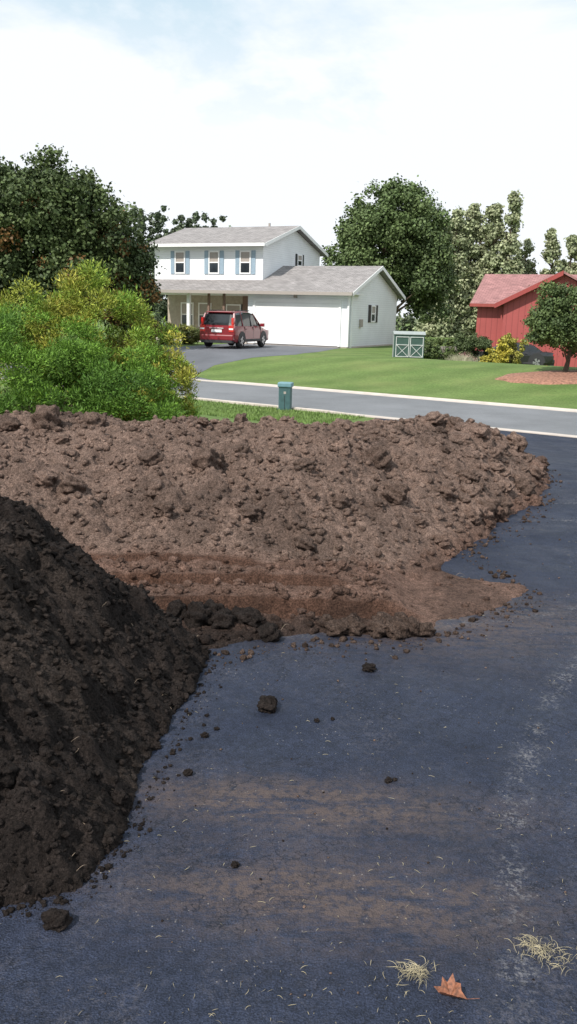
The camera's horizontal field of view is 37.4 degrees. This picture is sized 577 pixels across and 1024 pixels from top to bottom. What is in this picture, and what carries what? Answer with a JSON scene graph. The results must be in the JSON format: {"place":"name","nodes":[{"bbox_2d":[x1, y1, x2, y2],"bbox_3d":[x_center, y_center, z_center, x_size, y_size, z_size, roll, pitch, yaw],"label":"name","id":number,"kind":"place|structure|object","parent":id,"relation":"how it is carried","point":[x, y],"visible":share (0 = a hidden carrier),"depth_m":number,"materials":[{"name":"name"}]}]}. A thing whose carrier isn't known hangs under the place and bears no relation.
{"place":"outdoors","nodes":[
{"label":"outdoors","id":0,"kind":"place"},
{"bbox_2d":[146,313,158,342],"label":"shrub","id":1,"kind":"object","parent":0,"point":[152,318],"visible":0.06,"depth_m":41.12,"materials":[{"name":"green plant"}]},
{"bbox_2d":[243,296,247,311],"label":"porch brick pier","id":2,"kind":"structure","parent":0,"point":[245,302],"depth_m":48.38,"materials":[{"name":"brown brick"}]},
{"bbox_2d":[164,344,337,379],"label":"neighbour driveway","id":3,"kind":"structure","parent":0,"point":[204,357],"depth_m":37.58,"materials":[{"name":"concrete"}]},
{"bbox_2d":[200,310,268,347],"bbox_3d":[-2.505,-8.831,41.083,2.220,1.730,4.610,6,14,19],"label":"red suv","id":4,"kind":"object","parent":3,"relation":"on","point":[238,328],"visible":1,"depth_m":39.26,"materials":[{"name":"paint"}]},
{"bbox_2d":[0,418,576,1023],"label":"driveway","id":5,"kind":"structure","parent":0,"point":[194,890],"depth_m":2.65,"materials":[{"name":"grey asphalt"}]},
{"bbox_2d":[0,496,208,906],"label":"dirt pile","id":6,"kind":"object","parent":5,"relation":"on","point":[25,843],"visible":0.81,"depth_m":3.00,"materials":[{"name":"soil"}]},
{"bbox_2d":[0,411,549,649],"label":"dirt pile","id":7,"kind":"object","parent":5,"relation":"on","point":[422,598],"visible":0.63,"depth_m":5.56,"materials":[{"name":"soil"}]},
{"bbox_2d":[0,410,550,899],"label":"soil crumbs","id":8,"kind":"object","parent":7,"relation":"on","point":[92,730],"visible":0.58,"depth_m":5.03,"materials":[{"name":"brown soil"}]},
{"bbox_2d":[0,470,571,1022],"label":"dirt crumbs","id":9,"kind":"object","parent":5,"relation":"on","point":[60,900],"visible":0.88,"depth_m":4.01,"materials":[{"name":"soil"}]},
{"bbox_2d":[57,541,576,1023],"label":"dry straw","id":10,"kind":"object","parent":5,"relation":"on","point":[409,973],"visible":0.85,"depth_m":2.17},
{"bbox_2d":[434,973,479,998],"bbox_3d":[0.403,1.147,2.052,0.097,0.038,0.061,-1,13,-13],"label":"fallen leaf","id":11,"kind":"object","parent":5,"relation":"on","point":[451,987],"visible":1,"depth_m":2.06,"materials":[{"name":"brown plant"}]},
{"bbox_2d":[0,313,576,423],"bbox_3d":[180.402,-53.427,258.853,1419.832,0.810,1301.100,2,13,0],"label":"lawn ground","id":12,"kind":"structure","parent":0,"point":[378,369],"depth_m":30.39,"materials":[{"name":"green plant"}]},
{"bbox_2d":[0,143,142,341],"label":"maple tree","id":13,"kind":"object","parent":12,"relation":"on","point":[49,213],"visible":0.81,"depth_m":34.66,"materials":[{"name":"green plant"}]},
{"bbox_2d":[0,290,188,421],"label":"juniper bush","id":14,"kind":"object","parent":12,"relation":"on","point":[97,386],"visible":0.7,"depth_m":9.48,"materials":[{"name":"green plant"}]},
{"bbox_2d":[0,258,202,420],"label":"golden juniper bush","id":15,"kind":"object","parent":12,"relation":"on","point":[124,306],"visible":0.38,"depth_m":10.60,"materials":[{"name":"green plant"}]},
{"bbox_2d":[103,334,134,351],"bbox_3d":[-7.441,-7.356,37.935,2.271,1.270,1.732,2,13,0],"label":"yellow shrub","id":16,"kind":"object","parent":12,"relation":"on","point":[122,340],"visible":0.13,"depth_m":37.43,"materials":[{"name":"green plant"}]},
{"bbox_2d":[87,190,166,339],"bbox_3d":[-7.383,-10.663,38.056,4.232,7.024,4.044,2,13,0],"label":"crabapple tree","id":17,"kind":"object","parent":12,"relation":"on","point":[144,280],"visible":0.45,"depth_m":37.47,"materials":[{"name":"green plant"}]},
{"bbox_2d":[155,322,181,343],"bbox_3d":[-6.107,-8.864,42.629,1.478,1.216,1.544,-7,16,-34],"label":"yellow shrub","id":18,"kind":"object","parent":12,"relation":"on","point":[171,324],"visible":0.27,"depth_m":42.51,"materials":[{"name":"green plant"}]},
{"bbox_2d":[130,205,230,325],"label":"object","id":19,"kind":"object","parent":12,"relation":"on","point":[158,216],"visible":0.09,"depth_m":76.05,"materials":[{"name":"green plant"}]},
{"bbox_2d":[1,389,363,422],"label":"verge grass","id":20,"kind":"structure","parent":12,"relation":"on","point":[207,410],"depth_m":20.26,"materials":[{"name":"green plant"}]},
{"bbox_2d":[178,323,200,344],"bbox_3d":[-4.972,-8.976,43.301,1.379,1.181,1.583,2,13,0],"label":"green shrub","id":21,"kind":"object","parent":12,"relation":"on","point":[192,333],"visible":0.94,"depth_m":42.99,"materials":[{"name":"green plant"}]},
{"bbox_2d":[155,231,319,295],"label":"wall","id":22,"kind":"structure","parent":12,"relation":"on","point":[273,257],"depth_m":47.94,"materials":[{"name":"white"}]},
{"bbox_2d":[171,251,174,273],"bbox_3d":[-6.590,-14.197,48.549,0.240,1.250,0.038,8,14,24],"label":"shutter","id":23,"kind":"object","parent":22,"relation":"attached to","point":[172,263],"visible":1,"depth_m":48.53,"materials":[{"name":"blue wood"}]},
{"bbox_2d":[176,252,183,261],"bbox_3d":[-6.136,-14.415,48.279,0.550,0.510,0.004,8,14,24],"label":"window blind","id":24,"kind":"object","parent":22,"relation":"attached to","point":[179,257],"depth_m":48.28,"materials":[{"name":"beige fabric"}]},
{"bbox_2d":[176,263,183,271],"bbox_3d":[-6.139,-14.140,48.354,0.620,1.150,0.018,8,14,24],"label":"window glass","id":25,"kind":"object","parent":22,"relation":"attached to","point":[179,267],"visible":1,"depth_m":48.41,"materials":[{"name":"black glass"}]},
{"bbox_2d":[186,251,189,273],"bbox_3d":[-5.696,-14.079,48.141,0.240,1.250,0.038,8,14,24],"label":"shutter","id":26,"kind":"object","parent":22,"relation":"attached to","point":[187,262],"visible":1,"depth_m":48.12,"materials":[{"name":"blue plastic"}]},
{"bbox_2d":[204,251,207,273],"bbox_3d":[-4.585,-13.932,47.635,0.240,1.250,0.038,8,14,24],"label":"shutter","id":27,"kind":"object","parent":22,"relation":"attached to","point":[205,262],"visible":1,"depth_m":47.62,"materials":[{"name":"blue wood"}]},
{"bbox_2d":[155,279,261,290],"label":"porch roof","id":28,"kind":"structure","parent":22,"relation":"attached to","point":[187,284],"depth_m":46.92,"materials":[{"name":"grey"}]},
{"bbox_2d":[208,251,209,273],"bbox_3d":[-4.422,-13.908,47.550,0.088,1.220,0.082,2,13,0],"label":"window frame","id":29,"kind":"object","parent":22,"relation":"attached to","point":[208,262],"visible":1,"depth_m":47.52,"materials":[{"name":"white plastic"}]},
{"bbox_2d":[210,252,217,261],"bbox_3d":[-4.131,-14.150,47.365,0.550,0.510,0.003,8,14,24],"label":"window blind","id":30,"kind":"object","parent":22,"relation":"attached to","point":[213,256],"depth_m":47.37,"materials":[{"name":"beige fabric"}]},
{"bbox_2d":[210,263,217,271],"bbox_3d":[-4.133,-13.875,47.440,0.620,1.150,0.018,8,14,24],"label":"window glass","id":31,"kind":"object","parent":22,"relation":"attached to","point":[213,267],"visible":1,"depth_m":47.49,"materials":[{"name":"black glass"}]},
{"bbox_2d":[218,251,219,273],"bbox_3d":[-3.861,-13.834,47.295,0.088,1.220,0.082,2,13,0],"label":"window frame","id":32,"kind":"object","parent":22,"relation":"attached to","point":[218,262],"visible":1,"depth_m":47.28,"materials":[{"name":"white plastic"}]},
{"bbox_2d":[220,251,223,273],"bbox_3d":[-3.690,-13.814,47.227,0.240,1.250,0.038,8,14,24],"label":"shutter","id":33,"kind":"object","parent":22,"relation":"attached to","point":[221,262],"visible":1,"depth_m":47.20,"materials":[{"name":"blue plastic"}]},
{"bbox_2d":[149,226,297,244],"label":"roof front","id":34,"kind":"structure","parent":22,"relation":"on","point":[263,234],"depth_m":48.65,"materials":[{"name":"grey"}]},
{"bbox_2d":[150,243,264,246],"bbox_3d":[-4.731,-14.703,46.980,7.700,0.160,0.115,8,14,24],"label":"gutter","id":35,"kind":"object","parent":34,"relation":"attached to","point":[209,244],"visible":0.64,"depth_m":46.80,"materials":[{"name":"white metal"}]},
{"bbox_2d":[265,226,299,245],"bbox_3d":[-0.276,-15.289,47.197,0.028,1.469,4.300,8,14,24],"label":"rake board","id":36,"kind":"object","parent":34,"relation":"attached to","point":[282,235],"visible":1,"depth_m":47.06,"materials":[{"name":"white wood"}]},
{"bbox_2d":[235,250,239,273],"bbox_3d":[-2.805,-13.697,46.824,0.240,1.250,0.038,8,14,24],"label":"shutter","id":37,"kind":"object","parent":22,"relation":"attached to","point":[237,254],"visible":1,"depth_m":46.80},
{"bbox_2d":[239,251,240,273],"bbox_3d":[-2.642,-13.673,46.739,0.088,1.220,0.082,2,13,0],"label":"window frame","id":38,"kind":"object","parent":22,"relation":"attached to","point":[240,263],"visible":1,"depth_m":46.73,"materials":[{"name":"white plastic"}]},
{"bbox_2d":[241,263,248,272],"bbox_3d":[-2.353,-13.640,46.629,0.620,1.150,0.018,8,14,24],"label":"window glass","id":39,"kind":"object","parent":22,"relation":"attached to","point":[244,267],"visible":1,"depth_m":46.70,"materials":[{"name":"black glass"}]},
{"bbox_2d":[241,252,249,261],"bbox_3d":[-2.351,-13.915,46.554,0.550,0.510,0.003,8,14,24],"label":"window blind","id":40,"kind":"object","parent":22,"relation":"attached to","point":[245,256],"depth_m":46.55,"materials":[{"name":"beige fabric"}]},
{"bbox_2d":[249,251,250,273],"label":"window frame","id":41,"kind":"object","parent":22,"relation":"attached to","point":[250,264],"visible":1,"depth_m":46.48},
{"bbox_2d":[251,250,255,273],"bbox_3d":[-1.910,-13.579,46.416,0.240,1.250,0.038,8,14,24],"label":"shutter","id":42,"kind":"object","parent":22,"relation":"attached to","point":[253,256],"visible":1,"depth_m":46.38,"materials":[{"name":"plastic"}]},
{"bbox_2d":[211,226,325,255],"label":"roof back","id":43,"kind":"structure","parent":22,"relation":"on","point":[307,239],"depth_m":51.10,"materials":[{"name":"grey"}]},
{"bbox_2d":[300,226,327,256],"bbox_3d":[1.564,-16.124,50.993,0.028,1.469,4.300,8,14,24],"label":"rake board","id":44,"kind":"object","parent":43,"relation":"attached to","point":[313,241],"visible":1,"depth_m":50.87,"materials":[{"name":"white wood"}]},
{"bbox_2d":[100,295,419,330],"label":"distant treeline","id":45,"kind":"object","parent":12,"relation":"on","point":[405,320],"visible":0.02,"depth_m":100.94,"materials":[{"name":"green plant"}]},
{"bbox_2d":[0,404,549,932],"bbox_3d":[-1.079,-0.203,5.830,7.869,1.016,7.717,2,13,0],"label":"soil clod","id":46,"kind":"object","parent":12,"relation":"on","point":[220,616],"visible":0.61,"depth_m":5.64,"materials":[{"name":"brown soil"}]},
{"bbox_2d":[21,417,474,865],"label":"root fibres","id":47,"kind":"object","parent":46,"relation":"attached to","point":[219,568],"visible":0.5,"depth_m":5.25,"materials":[{"name":"brown plant"}]},
{"bbox_2d":[277,382,293,409],"bbox_3d":[-0.079,-2.881,21.363,0.360,0.730,0.320,4,13,10],"label":"utility pedestal","id":48,"kind":"object","parent":12,"relation":"on","point":[285,396],"visible":0.97,"depth_m":21.23,"materials":[{"name":"green plastic"}]},
{"bbox_2d":[1,378,576,437],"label":"concrete curb","id":49,"kind":"structure","parent":12,"relation":"on","point":[382,417],"depth_m":20.70,"materials":[{"name":"grey concrete"}]},
{"bbox_2d":[15,363,576,411],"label":"concrete curb","id":50,"kind":"structure","parent":12,"relation":"on","point":[428,398],"depth_m":25.28,"materials":[{"name":"grey concrete"}]},
{"bbox_2d":[248,343,392,347],"bbox_3d":[2.029,-8.907,48.413,5.820,1.320,7.600,8,14,24],"label":"foundation","id":51,"kind":"object","parent":12,"relation":"on","point":[330,346],"visible":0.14,"depth_m":45.16,"materials":[{"name":"concrete"}]},
{"bbox_2d":[247,273,396,346],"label":"garage wall","id":52,"kind":"structure","parent":51,"relation":"on","point":[378,291],"depth_m":45.66,"materials":[{"name":"white wood"}]},
{"bbox_2d":[252,298,254,342],"bbox_3d":[-1.854,-10.219,45.644,0.130,2.330,0.058,8,14,24],"label":"garage door frame","id":53,"kind":"object","parent":52,"relation":"attached to","point":[253,310],"visible":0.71,"depth_m":45.46,"materials":[{"name":"white wood"}]},
{"bbox_2d":[156,290,352,295],"bbox_3d":[-2.800,-11.655,45.241,13.250,0.160,0.115,8,14,24],"label":"gutter","id":54,"kind":"object","parent":52,"relation":"attached to","point":[261,292],"visible":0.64,"depth_m":44.60,"materials":[{"name":"white metal"}]},
{"bbox_2d":[255,301,338,345],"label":"garage door","id":55,"kind":"structure","parent":52,"relation":"in","point":[305,323],"depth_m":44.54,"materials":[{"name":"white metal"}]},
{"bbox_2d":[255,299,338,302],"bbox_3d":[0.401,-10.995,44.380,4.800,0.130,0.058,8,14,24],"label":"garage door frame","id":56,"kind":"object","parent":52,"relation":"attached to","point":[302,300],"visible":1,"depth_m":44.32,"materials":[{"name":"white wood"}]},
{"bbox_2d":[248,266,381,291],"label":"garage roof front","id":57,"kind":"structure","parent":52,"relation":"on","point":[321,278],"depth_m":45.37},
{"bbox_2d":[337,300,341,346],"bbox_3d":[2.600,-9.630,43.614,0.130,2.330,0.058,8,14,24],"label":"garage door frame","id":58,"kind":"object","parent":52,"relation":"attached to","point":[339,324],"visible":1,"depth_m":43.59,"materials":[{"name":"white wood"}]},
{"bbox_2d":[346,298,349,346],"bbox_3d":[3.025,-9.621,43.358,0.090,2.450,0.085,8,14,24],"label":"downspout","id":59,"kind":"object","parent":52,"relation":"attached to","point":[348,313],"visible":1,"depth_m":43.31,"materials":[{"name":"white metal"}]},
{"bbox_2d":[349,296,352,347],"bbox_3d":[3.212,-9.749,43.599,0.080,2.700,0.080,8,14,24],"label":"board","id":60,"kind":"object","parent":52,"relation":"attached to","point":[350,342],"visible":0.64,"depth_m":43.58,"materials":[{"name":"white wood"}]},
{"bbox_2d":[359,319,362,326],"bbox_3d":[3.814,-9.925,44.866,0.118,0.400,0.300,8,14,24],"label":"utility meter","id":61,"kind":"object","parent":52,"relation":"attached to","point":[360,322],"visible":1,"depth_m":44.75,"materials":[{"name":"grey metal"}]},
{"bbox_2d":[353,266,382,295],"bbox_3d":[4.155,-12.014,44.269,0.028,1.695,4.250,8,14,24],"label":"rake board","id":62,"kind":"object","parent":52,"relation":"attached to","point":[359,288],"visible":1,"depth_m":44.13,"materials":[{"name":"white wood"}]},
{"bbox_2d":[368,305,370,321],"bbox_3d":[4.370,-10.680,45.965,0.038,0.920,0.340,8,14,24],"label":"shutter","id":63,"kind":"object","parent":52,"relation":"attached to","point":[369,313],"visible":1,"depth_m":45.90,"materials":[{"name":"black plastic"}]},
{"bbox_2d":[375,305,377,322],"bbox_3d":[4.836,-10.892,46.927,0.038,0.920,0.340,8,14,24],"label":"shutter","id":64,"kind":"object","parent":52,"relation":"attached to","point":[376,313],"visible":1,"depth_m":46.93,"materials":[{"name":"black plastic"}]},
{"bbox_2d":[380,270,403,298],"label":"garage roof back","id":65,"kind":"structure","parent":52,"relation":"on","point":[389,283],"depth_m":48.17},
{"bbox_2d":[383,266,405,299],"bbox_3d":[5.974,-12.839,48.021,0.028,1.695,4.250,8,14,24],"label":"rake board","id":66,"kind":"object","parent":52,"relation":"attached to","point":[393,282],"visible":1,"depth_m":47.91,"materials":[{"name":"white wood"}]},
{"bbox_2d":[321,173,461,329],"bbox_3d":[6.596,-16.987,57.631,10.270,11.459,8.270,2,13,0],"label":"shade tree","id":67,"kind":"object","parent":12,"relation":"on","point":[415,257],"visible":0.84,"depth_m":55.24,"materials":[{"name":"green plant"}]},
{"bbox_2d":[392,331,425,358],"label":"garden shed","id":68,"kind":"structure","parent":12,"relation":"on","point":[408,344],"depth_m":36.75,"materials":[{"name":"wood"}]},
{"bbox_2d":[423,341,442,358],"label":"green shrub","id":69,"kind":"object","parent":12,"relation":"on","point":[433,353],"visible":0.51,"depth_m":40.59,"materials":[{"name":"green plant"}]},
{"bbox_2d":[413,218,459,337],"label":"poplar tree","id":70,"kind":"object","parent":12,"relation":"on","point":[432,328],"visible":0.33,"depth_m":73.02,"materials":[{"name":"green plant"}]},
{"bbox_2d":[425,336,457,359],"bbox_3d":[7.407,-7.964,41.715,2.066,1.340,1.862,2,13,0],"label":"green shrub","id":71,"kind":"object","parent":12,"relation":"on","point":[440,342],"visible":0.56,"depth_m":41.46,"materials":[{"name":"green plant"}]},
{"bbox_2d":[433,205,474,337],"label":"poplar tree","id":72,"kind":"object","parent":12,"relation":"on","point":[460,297],"visible":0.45,"depth_m":73.39,"materials":[{"name":"green plant"}]},
{"bbox_2d":[450,351,477,360],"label":"pink flower shrub","id":73,"kind":"object","parent":12,"relation":"on","point":[464,353],"visible":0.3,"depth_m":38.80,"materials":[{"name":"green plant"}]},
{"bbox_2d":[457,203,485,336],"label":"poplar tree","id":74,"kind":"object","parent":12,"relation":"on","point":[474,217],"visible":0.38,"depth_m":73.93,"materials":[{"name":"green plant"}]},
{"bbox_2d":[453,332,497,361],"bbox_3d":[8.794,-7.587,40.742,2.147,2.010,2.143,2,13,0],"label":"round shrub","id":75,"kind":"object","parent":12,"relation":"on","point":[473,341],"visible":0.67,"depth_m":40.17,"materials":[{"name":"green plant"}]},
{"bbox_2d":[461,202,506,334],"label":"poplar tree","id":76,"kind":"object","parent":12,"relation":"on","point":[491,233],"visible":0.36,"depth_m":73.02,"materials":[{"name":"green plant"}]},
{"bbox_2d":[475,306,503,349],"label":"wall","id":77,"kind":"structure","parent":12,"relation":"on","point":[489,323],"depth_m":46.84,"materials":[{"name":"red wood"}]},
{"bbox_2d":[471,274,576,305],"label":"roof front","id":78,"kind":"structure","parent":77,"relation":"on","point":[493,288],"depth_m":47.98,"materials":[{"name":"red"}]},
{"bbox_2d":[470,303,494,306],"bbox_3d":[10.572,-11.229,46.330,1.450,0.160,0.115,7,14,21],"label":"gutter","id":79,"kind":"object","parent":78,"relation":"attached to","point":[481,305],"visible":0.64,"depth_m":46.30,"materials":[{"name":"red metal"}]},
{"bbox_2d":[478,348,500,362],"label":"yellow shrub","id":80,"kind":"object","parent":12,"relation":"on","point":[492,359],"visible":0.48,"depth_m":38.63,"materials":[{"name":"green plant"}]},
{"bbox_2d":[490,339,512,362],"bbox_3d":[9.966,-7.271,40.176,1.211,1.746,1.098,-5,15,-26],"label":"yellow shrub","id":81,"kind":"object","parent":12,"relation":"on","point":[503,356],"visible":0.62,"depth_m":39.87,"materials":[{"name":"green plant"}]},
{"bbox_2d":[494,190,525,273],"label":"poplar tree","id":82,"kind":"object","parent":12,"relation":"on","point":[510,245],"visible":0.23,"depth_m":72.22,"materials":[{"name":"green plant"}]},
{"bbox_2d":[473,342,554,365],"bbox_3d":[10.958,-7.879,42.844,4.510,1.295,2.150,4,13,10],"label":"black sedan","id":83,"kind":"object","parent":12,"relation":"on","point":[532,354],"visible":0.49,"depth_m":41.83,"materials":[{"name":"paint"}]},
{"bbox_2d":[500,333,528,363],"bbox_3d":[10.717,-7.580,40.757,1.467,1.938,1.355,7,14,24],"label":"yellow shrub","id":84,"kind":"object","parent":12,"relation":"on","point":[509,340],"visible":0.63,"depth_m":40.49,"materials":[{"name":"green plant"}]},
{"bbox_2d":[515,238,539,273],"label":"poplar tree","id":85,"kind":"object","parent":12,"relation":"on","point":[529,265],"visible":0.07,"depth_m":75.33,"materials":[{"name":"green plant"}]},
{"bbox_2d":[495,370,576,384],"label":"mulch bed","id":86,"kind":"object","parent":12,"relation":"on","point":[553,377],"visible":0.98,"depth_m":28.31,"materials":[{"name":"brown wood"}]},
{"bbox_2d":[520,279,576,371],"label":"ornamental tree","id":87,"kind":"object","parent":86,"relation":"on","point":[550,321],"visible":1,"depth_m":28.12,"materials":[{"name":"green plant"}]},
{"bbox_2d":[501,275,576,366],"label":"cross gable wall","id":88,"kind":"structure","parent":12,"relation":"on","point":[515,311],"depth_m":44.91,"materials":[{"name":"red wood"}]},
{"bbox_2d":[494,270,563,307],"bbox_3d":[12.427,-11.517,44.201,3.330,1.940,0.035,7,14,21],"label":"rake board","id":89,"kind":"object","parent":88,"relation":"attached to","point":[528,289],"visible":1,"depth_m":44.21,"materials":[{"name":"red wood"}]},
{"bbox_2d":[564,271,576,280],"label":"cross roof","id":90,"kind":"structure","parent":88,"relation":"attached to","point":[571,276],"depth_m":43.34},
{"bbox_2d":[531,228,565,273],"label":"poplar tree","id":91,"kind":"object","parent":12,"relation":"on","point":[551,253],"visible":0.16,"depth_m":73.36,"materials":[{"name":"green plant"}]},
{"bbox_2d":[559,234,576,274],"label":"poplar tree","id":92,"kind":"object","parent":12,"relation":"on","point":[571,247],"visible":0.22,"depth_m":74.37,"materials":[{"name":"green plant"}]},
{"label":"porch floor","id":93,"kind":"structure","parent":12,"relation":"on","visible":0},
{"bbox_2d":[187,293,190,325],"bbox_3d":[-5.523,-10.885,47.322,0.180,2.560,0.180,8,14,24],"label":"porch post","id":94,"kind":"object","parent":93,"relation":"on","point":[188,309],"visible":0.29,"depth_m":47.17,"materials":[{"name":"white wood"}]},
{"bbox_2d":[168,295,242,335],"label":"porch back wall","id":95,"kind":"structure","parent":93,"relation":"on","point":[174,309],"depth_m":50.06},
{"bbox_2d":[182,304,191,313],"bbox_3d":[-5.950,-11.959,50.202,0.730,0.585,0.004,8,14,24],"label":"window blind","id":96,"kind":"object","parent":95,"relation":"attached to","point":[184,308],"depth_m":50.27,"materials":[{"name":"beige fabric"}]},
{"bbox_2d":[182,315,191,324],"bbox_3d":[-5.954,-11.647,50.285,0.800,1.300,0.018,8,14,24],"label":"window glass","id":97,"kind":"object","parent":95,"relation":"attached to","point":[184,318],"visible":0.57,"depth_m":50.41,"materials":[{"name":"black glass"}]},
{"bbox_2d":[192,302,193,325],"bbox_3d":[-5.601,-11.595,50.102,0.088,1.370,0.082,2,13,0],"label":"window frame","id":98,"kind":"object","parent":95,"relation":"attached to","point":[192,313],"visible":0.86,"depth_m":50.08,"materials":[{"name":"white wood"}]},
{"bbox_2d":[198,303,199,326],"bbox_3d":[-5.239,-11.547,49.938,0.088,1.370,0.082,2,13,0],"label":"window frame","id":99,"kind":"object","parent":95,"relation":"attached to","point":[198,314],"visible":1,"depth_m":49.92,"materials":[{"name":"white wood"}]},
{"bbox_2d":[200,304,206,313],"bbox_3d":[-4.866,-11.815,49.708,0.730,0.585,0.004,8,14,24],"label":"window blind","id":100,"kind":"object","parent":95,"relation":"attached to","point":[203,308],"depth_m":49.75,"materials":[{"name":"beige fabric"}]},
{"bbox_2d":[227,305,239,310],"bbox_3d":[-3.150,-11.564,48.931,0.830,0.535,0.003,8,14,24],"label":"window blind","id":101,"kind":"object","parent":95,"relation":"attached to","point":[231,308],"depth_m":48.93,"materials":[{"name":"beige fabric"}]},
{"bbox_2d":[207,293,209,312],"bbox_3d":[-4.372,-10.745,46.852,0.120,2.560,0.120,8,14,24],"label":"porch post","id":102,"kind":"object","parent":93,"relation":"on","point":[208,301],"depth_m":46.63,"materials":[{"name":"brown wood"}]},
{"bbox_2d":[223,294,225,310],"bbox_3d":[-3.514,-10.632,46.461,0.120,2.560,0.120,8,14,24],"label":"porch post","id":103,"kind":"object","parent":93,"relation":"on","point":[224,302],"depth_m":46.25,"materials":[{"name":"brown wood"}]},
{"bbox_2d":[0,364,576,434],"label":"road","id":104,"kind":"structure","parent":0,"point":[548,421],"depth_m":22.79,"materials":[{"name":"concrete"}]},
{"bbox_2d":[0,0,576,318],"label":"sky","id":105,"kind":"structure","parent":0,"point":[252,113],"materials":[{"name":"white"}]},
{"bbox_2d":[445,353,479,361],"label":"ornamental grass","id":106,"kind":"object","parent":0,"point":[459,358],"depth_m":37.76,"materials":[{"name":"beige plant"}]}
]}

